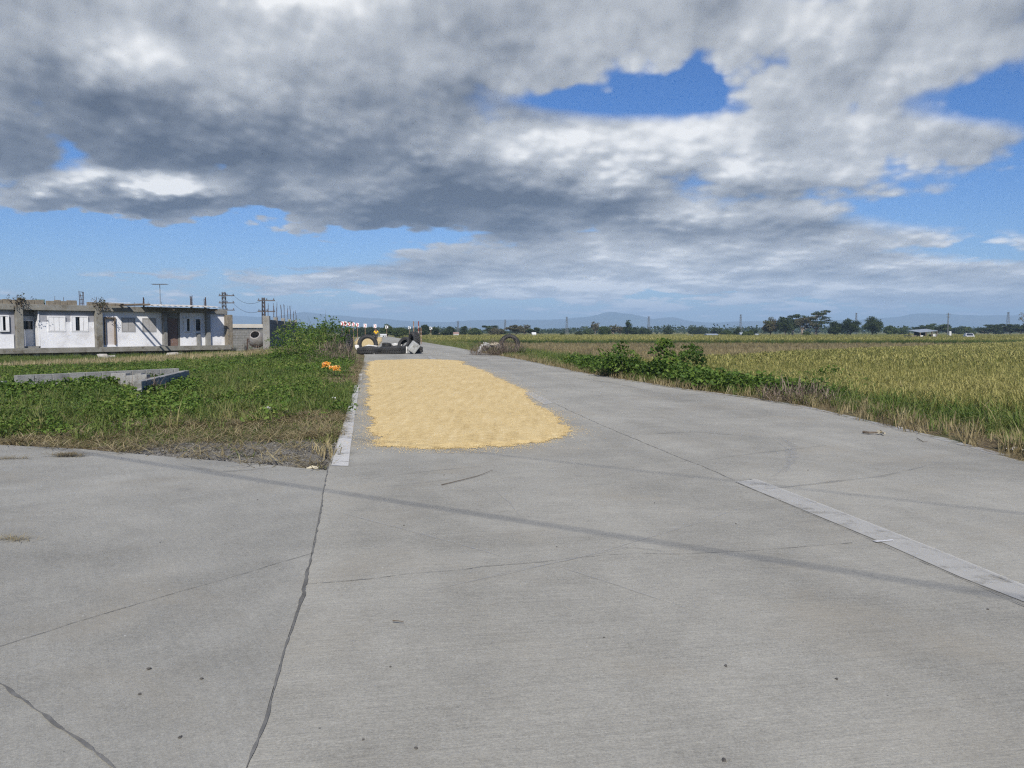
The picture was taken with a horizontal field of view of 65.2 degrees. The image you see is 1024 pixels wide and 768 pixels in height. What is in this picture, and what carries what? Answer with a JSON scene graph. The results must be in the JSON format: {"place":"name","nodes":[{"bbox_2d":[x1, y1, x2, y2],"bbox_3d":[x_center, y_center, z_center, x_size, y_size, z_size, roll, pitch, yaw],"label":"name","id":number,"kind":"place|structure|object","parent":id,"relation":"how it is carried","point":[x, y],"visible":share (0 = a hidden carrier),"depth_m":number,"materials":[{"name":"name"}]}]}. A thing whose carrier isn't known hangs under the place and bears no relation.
{"place":"outdoors","nodes":[
{"label":"outdoors","id":0,"kind":"place"},
{"bbox_2d":[0,445,326,767],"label":"side road","id":1,"kind":"structure","parent":0,"point":[102,524],"depth_m":4.45,"materials":[{"name":"concrete"}]},
{"bbox_2d":[0,531,42,541],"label":"straw clump","id":2,"kind":"object","parent":1,"relation":"on","point":[11,537],"visible":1,"depth_m":5.74,"materials":[{"name":"beige plant"}]},
{"bbox_2d":[0,683,115,767],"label":"pavement joint","id":3,"kind":"object","parent":1,"relation":"on","point":[50,719],"visible":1,"depth_m":3.02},
{"bbox_2d":[41,451,89,456],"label":"straw clump","id":4,"kind":"object","parent":1,"relation":"on","point":[66,454],"visible":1,"depth_m":9.52,"materials":[{"name":"brown plant"}]},
{"bbox_2d":[57,435,335,469],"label":"gravel","id":5,"kind":"structure","parent":0,"point":[245,449],"depth_m":9.96,"materials":[{"name":"gravel"}]},
{"bbox_2d":[0,331,1023,469],"bbox_3d":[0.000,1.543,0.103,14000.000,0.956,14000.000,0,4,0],"label":"ground","id":6,"kind":"structure","parent":0,"point":[986,447],"depth_m":10.99,"materials":[{"name":"soil"}]},
{"bbox_2d":[67,420,100,443],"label":"grass clump","id":7,"kind":"object","parent":6,"relation":"on","point":[79,436],"visible":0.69,"depth_m":10.87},
{"bbox_2d":[1,368,188,395],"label":"block foundation","id":8,"kind":"object","parent":6,"relation":"on","point":[140,381],"visible":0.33,"depth_m":19.42,"materials":[{"name":"concrete"}]},
{"bbox_2d":[0,373,210,401],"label":"rank weeds","id":9,"kind":"object","parent":6,"relation":"on","point":[178,383],"visible":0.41,"depth_m":18.45,"materials":[{"name":"green plant"}]},
{"bbox_2d":[94,400,121,429],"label":"grass clump","id":10,"kind":"object","parent":6,"relation":"on","point":[107,417],"visible":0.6,"depth_m":12.00,"materials":[{"name":"plant"}]},
{"bbox_2d":[0,292,232,356],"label":"row house","id":11,"kind":"structure","parent":6,"relation":"on","point":[54,327],"depth_m":54.89,"materials":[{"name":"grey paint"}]},
{"bbox_2d":[0,315,9,331],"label":"window","id":12,"kind":"structure","parent":11,"relation":"in","point":[1,316],"depth_m":50.22,"materials":[{"name":"white paint"}]},
{"bbox_2d":[23,320,33,329],"bbox_3d":[-31.452,-3.811,51.910,0.170,0.666,0.720,3,5,40],"label":"window","id":13,"kind":"structure","parent":11,"relation":"in","point":[29,327],"depth_m":52.03,"materials":[{"name":"white paint"}]},
{"bbox_2d":[47,316,65,331],"bbox_3d":[-29.878,-3.948,52.480,0.090,1.020,1.067,3,5,40],"label":"window","id":14,"kind":"structure","parent":11,"relation":"in","point":[55,323],"depth_m":52.45,"materials":[{"name":"white paint"}]},
{"bbox_2d":[70,316,88,331],"bbox_3d":[-28.984,-4.031,53.585,0.170,1.041,1.086,3,5,40],"label":"window","id":15,"kind":"structure","parent":11,"relation":"in","point":[74,319],"depth_m":53.58,"materials":[{"name":"white paint"}]},
{"bbox_2d":[121,318,135,331],"bbox_3d":[-26.901,-4.149,56.082,0.090,1.005,0.968,3,5,40],"label":"window","id":16,"kind":"structure","parent":11,"relation":"in","point":[127,325],"depth_m":56.07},
{"bbox_2d":[142,318,155,331],"bbox_3d":[-25.948,-4.217,57.195,0.090,0.996,1.006,3,5,40],"label":"window","id":17,"kind":"structure","parent":11,"relation":"in","point":[148,324],"depth_m":57.15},
{"bbox_2d":[167,318,177,345],"bbox_3d":[-24.847,-3.799,58.541,0.050,1.993,0.742,3,5,40],"label":"door","id":18,"kind":"structure","parent":11,"relation":"in","point":[171,322],"depth_m":58.52,"materials":[{"name":"wood"}]},
{"bbox_2d":[183,318,190,331],"bbox_3d":[-24.088,-4.368,59.237,0.170,1.033,0.525,3,5,40],"label":"window","id":19,"kind":"structure","parent":11,"relation":"in","point":[185,320],"depth_m":59.16,"materials":[{"name":"white paint"}]},
{"bbox_2d":[194,318,201,331],"bbox_3d":[-23.530,-4.416,59.888,0.170,0.985,0.505,3,5,40],"label":"window","id":20,"kind":"structure","parent":11,"relation":"in","point":[196,320],"depth_m":59.93,"materials":[{"name":"white paint"}]},
{"bbox_2d":[0,348,289,379],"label":"plot grass","id":21,"kind":"structure","parent":6,"relation":"on","point":[7,359],"depth_m":44.84,"materials":[{"name":"plant"}]},
{"bbox_2d":[125,373,174,391],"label":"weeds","id":22,"kind":"object","parent":6,"relation":"on","point":[154,383],"visible":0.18,"depth_m":17.06,"materials":[{"name":"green plant"}]},
{"bbox_2d":[0,344,322,367],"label":"paddy straw","id":23,"kind":"object","parent":6,"relation":"on","point":[128,359],"visible":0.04,"depth_m":37.07,"materials":[{"name":"yellow plant"}]},
{"bbox_2d":[0,345,359,440],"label":"leafy weeds","id":24,"kind":"object","parent":6,"relation":"on","point":[170,394],"visible":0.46,"depth_m":17.23,"materials":[{"name":"green plant"}]},
{"bbox_2d":[0,346,360,468],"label":"verge grass","id":25,"kind":"structure","parent":6,"relation":"on","point":[342,394],"depth_m":14.72,"materials":[{"name":"plant"}]},
{"bbox_2d":[0,354,367,470],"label":"mown straw","id":26,"kind":"object","parent":6,"relation":"on","point":[311,433],"visible":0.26,"depth_m":11.28,"materials":[{"name":"beige plant"}]},
{"bbox_2d":[219,292,234,314],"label":"power pole","id":27,"kind":"object","parent":6,"relation":"on","point":[224,295],"visible":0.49,"depth_m":77.60,"materials":[{"name":"concrete"}]},
{"bbox_2d":[233,324,262,350],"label":"plot wall","id":28,"kind":"structure","parent":6,"relation":"on","point":[241,333],"depth_m":66.75,"materials":[{"name":"concrete"}]},
{"bbox_2d":[244,331,262,350],"bbox_3d":[-17.767,-2.911,55.970,1.820,1.626,1.248,-1,4,-17],"label":"cement mixer","id":29,"kind":"object","parent":6,"relation":"on","point":[255,338],"visible":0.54,"depth_m":55.62,"materials":[{"name":"metal"}]},
{"bbox_2d":[257,298,274,323],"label":"power pole","id":30,"kind":"object","parent":6,"relation":"on","point":[262,300],"visible":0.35,"depth_m":69.66,"materials":[{"name":"concrete"}]},
{"bbox_2d":[262,302,296,349],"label":"boundary wall","id":31,"kind":"structure","parent":6,"relation":"on","point":[269,325],"depth_m":48.20,"materials":[{"name":"concrete"}]},
{"bbox_2d":[264,332,298,359],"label":"shrub","id":32,"kind":"object","parent":6,"relation":"on","point":[276,351],"visible":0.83,"depth_m":35.81,"materials":[{"name":"green plant"}]},
{"bbox_2d":[265,319,316,353],"bbox_3d":[-10.416,-2.117,38.002,2.525,2.007,2.622,-3,5,-39],"label":"shrub","id":33,"kind":"object","parent":6,"relation":"on","point":[287,330],"visible":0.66,"depth_m":37.97,"materials":[{"name":"green plant"}]},
{"bbox_2d":[276,327,326,356],"bbox_3d":[-9.659,-1.833,37.026,2.499,1.716,2.350,0,4,0],"label":"shrub","id":34,"kind":"object","parent":6,"relation":"on","point":[298,333],"visible":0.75,"depth_m":36.92,"materials":[{"name":"green plant"}]},
{"bbox_2d":[288,343,332,362],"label":"shrub","id":35,"kind":"object","parent":6,"relation":"on","point":[311,352],"visible":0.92,"depth_m":32.95,"materials":[{"name":"green plant"}]},
{"bbox_2d":[286,314,356,348],"bbox_3d":[-9.914,-2.604,41.979,3.709,2.097,3.209,0,4,0],"label":"shrub","id":36,"kind":"object","parent":6,"relation":"on","point":[317,333],"visible":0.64,"depth_m":41.73,"materials":[{"name":"green plant"}]},
{"bbox_2d":[303,344,341,359],"bbox_3d":[-8.456,-1.462,36.021,1.893,1.043,2.058,2,4,23],"label":"brush heap","id":37,"kind":"object","parent":6,"relation":"on","point":[324,352],"visible":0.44,"depth_m":35.97,"materials":[{"name":"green plant"}]},
{"bbox_2d":[309,437,337,453],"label":"grass clump","id":38,"kind":"object","parent":6,"relation":"on","point":[320,449],"visible":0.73,"depth_m":9.97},
{"bbox_2d":[311,429,337,444],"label":"grass clump","id":39,"kind":"object","parent":6,"relation":"on","point":[327,437],"visible":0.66,"depth_m":10.72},
{"bbox_2d":[307,313,345,349],"bbox_3d":[-9.670,-2.884,41.450,3.098,2.623,3.782,0,4,0],"label":"reed clump","id":40,"kind":"object","parent":6,"relation":"on","point":[324,334],"visible":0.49,"depth_m":41.33,"materials":[{"name":"green plant"}]},
{"bbox_2d":[310,322,347,347],"bbox_3d":[-10.087,-2.600,44.046,2.049,1.733,1.873,-1,4,-14],"label":"shrub","id":41,"kind":"object","parent":6,"relation":"on","point":[329,338],"visible":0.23,"depth_m":43.76,"materials":[{"name":"green plant"}]},
{"bbox_2d":[318,439,351,460],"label":"grass clump","id":42,"kind":"object","parent":6,"relation":"on","point":[331,453],"visible":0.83,"depth_m":9.65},
{"bbox_2d":[316,336,358,355],"bbox_3d":[-8.917,-1.907,39.960,2.550,1.158,2.437,-4,5,-44],"label":"brush heap","id":43,"kind":"object","parent":6,"relation":"on","point":[338,346],"visible":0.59,"depth_m":39.93,"materials":[{"name":"brown plant"}]},
{"bbox_2d":[320,360,357,377],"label":"shrub","id":44,"kind":"object","parent":6,"relation":"on","point":[340,373],"visible":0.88,"depth_m":24.93,"materials":[{"name":"green plant"}]},
{"bbox_2d":[325,348,360,362],"bbox_3d":[-7.524,-1.345,35.986,1.981,0.926,2.139,0,4,0],"label":"brush heap","id":45,"kind":"object","parent":6,"relation":"on","point":[348,355],"visible":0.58,"depth_m":35.93,"materials":[{"name":"brown plant"}]},
{"bbox_2d":[336,333,352,351],"bbox_3d":[-10.982,-2.549,52.547,0.550,1.543,1.543,12,-5,-38],"label":"old tyre","id":46,"kind":"object","parent":6,"relation":"on","point":[349,342],"visible":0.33,"depth_m":52.05,"materials":[{"name":"rubber"}]},
{"bbox_2d":[357,334,377,346],"bbox_3d":[-9.533,-2.611,52.844,1.344,1.344,0.400,0,4,-6],"label":"old tyre","id":47,"kind":"object","parent":6,"relation":"on","point":[367,336],"visible":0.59,"depth_m":52.66,"materials":[{"name":"rubber"}]},
{"bbox_2d":[358,326,377,336],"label":"broadleaf tree","id":48,"kind":"object","parent":6,"relation":"on","point":[368,330],"visible":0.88,"depth_m":228.48,"materials":[{"name":"green plant"}]},
{"bbox_2d":[379,323,393,335],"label":"broadleaf tree","id":49,"kind":"object","parent":6,"relation":"on","point":[384,330],"visible":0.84,"depth_m":198.72,"materials":[{"name":"green plant"}]},
{"bbox_2d":[390,327,408,337],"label":"broadleaf tree","id":50,"kind":"object","parent":6,"relation":"on","point":[399,331],"visible":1,"depth_m":188.93,"materials":[{"name":"green plant"}]},
{"bbox_2d":[419,324,430,335],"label":"broadleaf tree","id":51,"kind":"object","parent":6,"relation":"on","point":[425,329],"visible":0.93,"depth_m":208.90,"materials":[{"name":"green plant"}]},
{"bbox_2d":[467,327,482,334],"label":"broadleaf tree","id":52,"kind":"object","parent":6,"relation":"on","point":[474,330],"visible":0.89,"depth_m":233.38,"materials":[{"name":"green plant"}]},
{"bbox_2d":[469,338,509,354],"bbox_3d":[-1.221,-2.322,48.972,3.223,1.346,3.286,3,5,40],"label":"brush heap","id":53,"kind":"object","parent":6,"relation":"on","point":[482,351],"visible":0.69,"depth_m":48.71,"materials":[{"name":"grey plant"}]},
{"bbox_2d":[488,327,505,334],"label":"broadleaf tree","id":54,"kind":"object","parent":6,"relation":"on","point":[497,331],"visible":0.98,"depth_m":234.95,"materials":[{"name":"green plant"}]},
{"bbox_2d":[420,338,580,353],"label":"verge grass","id":55,"kind":"structure","parent":6,"relation":"on","point":[449,343],"depth_m":90.05,"materials":[{"name":"plant"}]},
{"bbox_2d":[489,334,529,354],"bbox_3d":[-0.199,-2.390,48.466,2.771,1.349,2.833,0,4,0],"label":"brush heap","id":56,"kind":"object","parent":6,"relation":"on","point":[509,347],"visible":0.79,"depth_m":48.16,"materials":[{"name":"grey plant"}]},
{"bbox_2d":[499,334,519,350],"bbox_3d":[-0.154,-2.531,51.446,1.352,1.352,0.420,-1,4,-9],"label":"old tyre","id":57,"kind":"object","parent":6,"relation":"on","point":[511,336],"visible":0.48,"depth_m":51.26,"materials":[{"name":"rubber"}]},
{"bbox_2d":[504,325,524,334],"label":"rain tree","id":58,"kind":"object","parent":6,"relation":"on","point":[515,328],"visible":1,"depth_m":234.31,"materials":[{"name":"green plant"}]},
{"bbox_2d":[572,352,603,370],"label":"bush","id":59,"kind":"object","parent":6,"relation":"on","point":[583,363],"visible":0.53,"depth_m":29.66,"materials":[{"name":"green plant"}]},
{"bbox_2d":[598,326,610,334],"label":"broadleaf tree","id":60,"kind":"object","parent":6,"relation":"on","point":[604,330],"visible":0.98,"depth_m":248.44,"materials":[{"name":"green plant"}]},
{"bbox_2d":[588,355,627,375],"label":"bush","id":61,"kind":"object","parent":6,"relation":"on","point":[593,368],"visible":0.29,"depth_m":26.41,"materials":[{"name":"green plant"}]},
{"bbox_2d":[596,341,645,377],"bbox_3d":[3.525,-0.756,25.741,1.718,1.294,1.586,0,4,0],"label":"bush","id":62,"kind":"object","parent":6,"relation":"on","point":[632,361],"visible":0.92,"depth_m":25.55,"materials":[{"name":"green plant"}]},
{"bbox_2d":[621,320,632,334],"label":"broadleaf tree","id":63,"kind":"object","parent":6,"relation":"on","point":[627,329],"visible":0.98,"depth_m":256.85,"materials":[{"name":"green plant"}]},
{"bbox_2d":[299,324,1023,333],"bbox_3d":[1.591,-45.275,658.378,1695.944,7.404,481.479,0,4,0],"label":"wood","id":64,"kind":"object","parent":6,"relation":"on","point":[678,330],"visible":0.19,"depth_m":472.82,"materials":[{"name":"green plant"}]},
{"bbox_2d":[647,337,686,373],"bbox_3d":[4.643,-0.716,24.363,1.159,1.438,1.196,-1,4,-19],"label":"bush","id":65,"kind":"object","parent":6,"relation":"on","point":[658,363],"visible":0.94,"depth_m":24.09,"materials":[{"name":"green plant"}]},
{"bbox_2d":[663,324,674,334],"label":"broadleaf tree","id":66,"kind":"object","parent":6,"relation":"on","point":[667,330],"visible":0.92,"depth_m":273.58,"materials":[{"name":"green plant"}]},
{"bbox_2d":[676,343,709,368],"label":"bush","id":67,"kind":"object","parent":6,"relation":"on","point":[692,352],"visible":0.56,"depth_m":27.86,"materials":[{"name":"green plant"}]},
{"bbox_2d":[688,325,707,334],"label":"broadleaf tree","id":68,"kind":"object","parent":6,"relation":"on","point":[694,330],"visible":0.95,"depth_m":328.01,"materials":[{"name":"green plant"}]},
{"bbox_2d":[560,354,877,402],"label":"roadside weeds","id":69,"kind":"object","parent":6,"relation":"on","point":[692,375],"visible":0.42,"depth_m":20.54,"materials":[{"name":"green plant"}]},
{"bbox_2d":[456,341,994,360],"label":"rice stubble","id":70,"kind":"object","parent":6,"relation":"on","point":[643,349],"visible":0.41,"depth_m":87.25,"materials":[{"name":"plant"}]},
{"bbox_2d":[457,347,1023,460],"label":"roadside straw","id":71,"kind":"object","parent":6,"relation":"on","point":[962,435],"visible":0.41,"depth_m":13.47,"materials":[{"name":"beige plant"}]},
{"bbox_2d":[458,335,1022,343],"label":"dike grass","id":72,"kind":"structure","parent":6,"relation":"on","point":[772,341],"depth_m":117.10,"materials":[{"name":"plant"}]},
{"bbox_2d":[458,343,1023,450],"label":"roadside grass","id":73,"kind":"structure","parent":6,"relation":"on","point":[1017,419],"depth_m":15.06,"materials":[{"name":"plant"}]},
{"bbox_2d":[762,317,778,334],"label":"broadleaf tree","id":74,"kind":"object","parent":6,"relation":"on","point":[769,327],"visible":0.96,"depth_m":223.98,"materials":[{"name":"green plant"}]},
{"bbox_2d":[775,317,794,334],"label":"broadleaf tree","id":75,"kind":"object","parent":6,"relation":"on","point":[784,325],"visible":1,"depth_m":220.68,"materials":[{"name":"green plant"}]},
{"bbox_2d":[784,314,800,334],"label":"rain tree","id":76,"kind":"object","parent":6,"relation":"on","point":[790,317],"visible":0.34,"depth_m":238.95,"materials":[{"name":"green plant"}]},
{"bbox_2d":[754,375,843,404],"bbox_3d":[6.167,0.044,17.045,2.111,0.696,2.283,0,4,0],"label":"brush heap","id":77,"kind":"object","parent":6,"relation":"on","point":[800,387],"visible":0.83,"depth_m":16.97,"materials":[{"name":"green plant"}]},
{"bbox_2d":[794,316,819,334],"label":"rain tree","id":78,"kind":"object","parent":6,"relation":"on","point":[801,322],"visible":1,"depth_m":226.54,"materials":[{"name":"green plant"}]},
{"bbox_2d":[800,310,832,334],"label":"rain tree","id":79,"kind":"object","parent":6,"relation":"on","point":[817,314],"visible":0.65,"depth_m":229.77,"materials":[{"name":"green plant"}]},
{"bbox_2d":[799,365,859,375],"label":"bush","id":80,"kind":"object","parent":6,"relation":"on","point":[828,366],"visible":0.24,"depth_m":26.64,"materials":[{"name":"green plant"}]},
{"bbox_2d":[826,321,843,334],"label":"broadleaf tree","id":81,"kind":"object","parent":6,"relation":"on","point":[834,327],"visible":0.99,"depth_m":218.53,"materials":[{"name":"green plant"}]},
{"bbox_2d":[839,318,861,334],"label":"broadleaf tree","id":82,"kind":"object","parent":6,"relation":"on","point":[849,326],"visible":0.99,"depth_m":216.59,"materials":[{"name":"green plant"}]},
{"bbox_2d":[861,316,883,334],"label":"broadleaf tree","id":83,"kind":"object","parent":6,"relation":"on","point":[873,324],"visible":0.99,"depth_m":222.37,"materials":[{"name":"green plant"}]},
{"bbox_2d":[883,325,900,333],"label":"broadleaf tree","id":84,"kind":"object","parent":6,"relation":"on","point":[889,329],"visible":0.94,"depth_m":258.17,"materials":[{"name":"green plant"}]},
{"bbox_2d":[904,329,936,336],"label":"farm shed","id":85,"kind":"structure","parent":6,"relation":"on","point":[920,332],"depth_m":168.12,"materials":[{"name":"metal"}]},
{"bbox_2d":[926,323,950,332],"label":"rain tree","id":86,"kind":"object","parent":6,"relation":"on","point":[942,327],"visible":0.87,"depth_m":289.35,"materials":[{"name":"green plant"}]},
{"bbox_2d":[931,393,986,423],"bbox_3d":[7.508,0.415,13.282,0.881,0.673,0.906,1,4,14],"label":"grass clump","id":87,"kind":"object","parent":6,"relation":"on","point":[960,409],"visible":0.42,"depth_m":13.30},
{"bbox_2d":[955,326,975,334],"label":"broadleaf tree","id":88,"kind":"object","parent":6,"relation":"on","point":[963,330],"visible":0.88,"depth_m":327.82,"materials":[{"name":"green plant"}]},
{"bbox_2d":[973,324,1001,333],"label":"rain tree","id":89,"kind":"object","parent":6,"relation":"on","point":[991,328],"visible":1,"depth_m":277.88,"materials":[{"name":"green plant"}]},
{"bbox_2d":[997,324,1020,333],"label":"rain tree","id":90,"kind":"object","parent":6,"relation":"on","point":[1006,327],"visible":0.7,"depth_m":273.21,"materials":[{"name":"green plant"}]},
{"bbox_2d":[0,0,1023,322],"label":"sky","id":91,"kind":"structure","parent":0,"point":[712,161],"materials":[{"name":"blue"}]},
{"bbox_2d":[232,312,1023,330],"bbox_3d":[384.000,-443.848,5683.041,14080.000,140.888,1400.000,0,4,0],"label":"hills","id":92,"kind":"structure","parent":0,"point":[606,319],"depth_m":5286.83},
{"bbox_2d":[247,336,1023,767],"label":"road","id":93,"kind":"structure","parent":0,"point":[637,612],"depth_m":4.45,"materials":[{"name":"concrete"}]},
{"bbox_2d":[246,466,328,767],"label":"pavement joint","id":94,"kind":"object","parent":93,"relation":"on","point":[266,715],"visible":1,"depth_m":3.52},
{"bbox_2d":[293,559,311,620],"bbox_3d":[-1.214,1.185,4.680,0.036,0.001,1.138,-1,4,-10],"label":"pavement joint","id":95,"kind":"object","parent":93,"relation":"on","point":[301,598],"visible":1,"depth_m":4.63,"materials":[{"name":"concrete"}]},
{"bbox_2d":[331,385,358,465],"bbox_3d":[-3.079,0.472,15.309,0.188,0.001,13.207,-1,4,-10],"label":"edge line","id":96,"kind":"object","parent":93,"relation":"on","point":[346,439],"visible":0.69,"depth_m":10.78,"materials":[{"name":"paint"}]},
{"bbox_2d":[354,337,381,346],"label":"drying grain","id":97,"kind":"object","parent":93,"relation":"on","point":[365,342],"visible":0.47,"depth_m":106.16},
{"bbox_2d":[357,346,380,353],"bbox_3d":[-9.170,-2.147,51.371,1.573,0.538,1.574,2,6,0],"label":"old tyre","id":98,"kind":"object","parent":93,"relation":"on","point":[369,350],"visible":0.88,"depth_m":50.72,"materials":[{"name":"rubber"}]},
{"bbox_2d":[379,345,405,353],"bbox_3d":[-7.699,-2.201,51.668,1.720,0.531,1.719,4,8,32],"label":"old tyre","id":99,"kind":"object","parent":93,"relation":"on","point":[395,349],"visible":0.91,"depth_m":50.97,"materials":[{"name":"rubber"}]},
{"bbox_2d":[397,337,411,350],"bbox_3d":[-6.983,-2.599,52.193,0.949,0.949,0.460,13,-21,37],"label":"old tyre","id":100,"kind":"object","parent":99,"relation":"on","point":[403,341],"visible":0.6,"depth_m":52.15,"materials":[{"name":"rubber"}]},
{"bbox_2d":[407,341,419,353],"bbox_3d":[-6.268,-2.344,50.957,0.750,0.850,0.622,-1,4,-20],"label":"concrete block","id":101,"kind":"object","parent":93,"relation":"on","point":[413,347],"depth_m":50.75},
{"bbox_2d":[408,331,419,351],"bbox_3d":[-6.415,-2.740,52.284,0.460,1.386,1.386,2,2,-28],"label":"old tyre","id":102,"kind":"object","parent":93,"relation":"on","point":[414,336],"visible":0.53,"depth_m":51.83,"materials":[{"name":"rubber"}]},
{"bbox_2d":[344,359,605,452],"bbox_3d":[-2.469,-0.248,25.841,6.192,0.031,32.583,-1,4,-10],"label":"drying grain","id":103,"kind":"object","parent":93,"relation":"on","point":[435,404],"visible":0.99,"depth_m":14.91},
{"bbox_2d":[525,389,552,403],"bbox_3d":[0.515,0.266,18.384,0.252,0.001,4.448,0,4,-7],"label":"line","id":104,"kind":"object","parent":93,"relation":"on","point":[541,399],"visible":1,"depth_m":17.59,"materials":[{"name":"paint"}]},
{"bbox_2d":[450,346,1002,454],"bbox_3d":[0.207,-1.422,43.603,1.132,0.001,69.128,-1,4,-10],"label":"pavement edge","id":105,"kind":"object","parent":93,"relation":"on","point":[940,438],"visible":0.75,"depth_m":13.77,"materials":[{"name":"concrete"}]},
{"bbox_2d":[737,479,1023,600],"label":"line","id":106,"kind":"object","parent":93,"relation":"on","point":[937,558],"visible":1,"depth_m":5.65,"materials":[{"name":"paint"}]},
{"bbox_2d":[398,333,1023,343],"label":"rice field","id":107,"kind":"structure","parent":0,"point":[773,337],"depth_m":137.47,"materials":[{"name":"green plant"}]},
{"bbox_2d":[640,341,1023,416],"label":"rice field","id":108,"kind":"structure","parent":0,"point":[961,370],"depth_m":30.83,"materials":[{"name":"yellow plant"}]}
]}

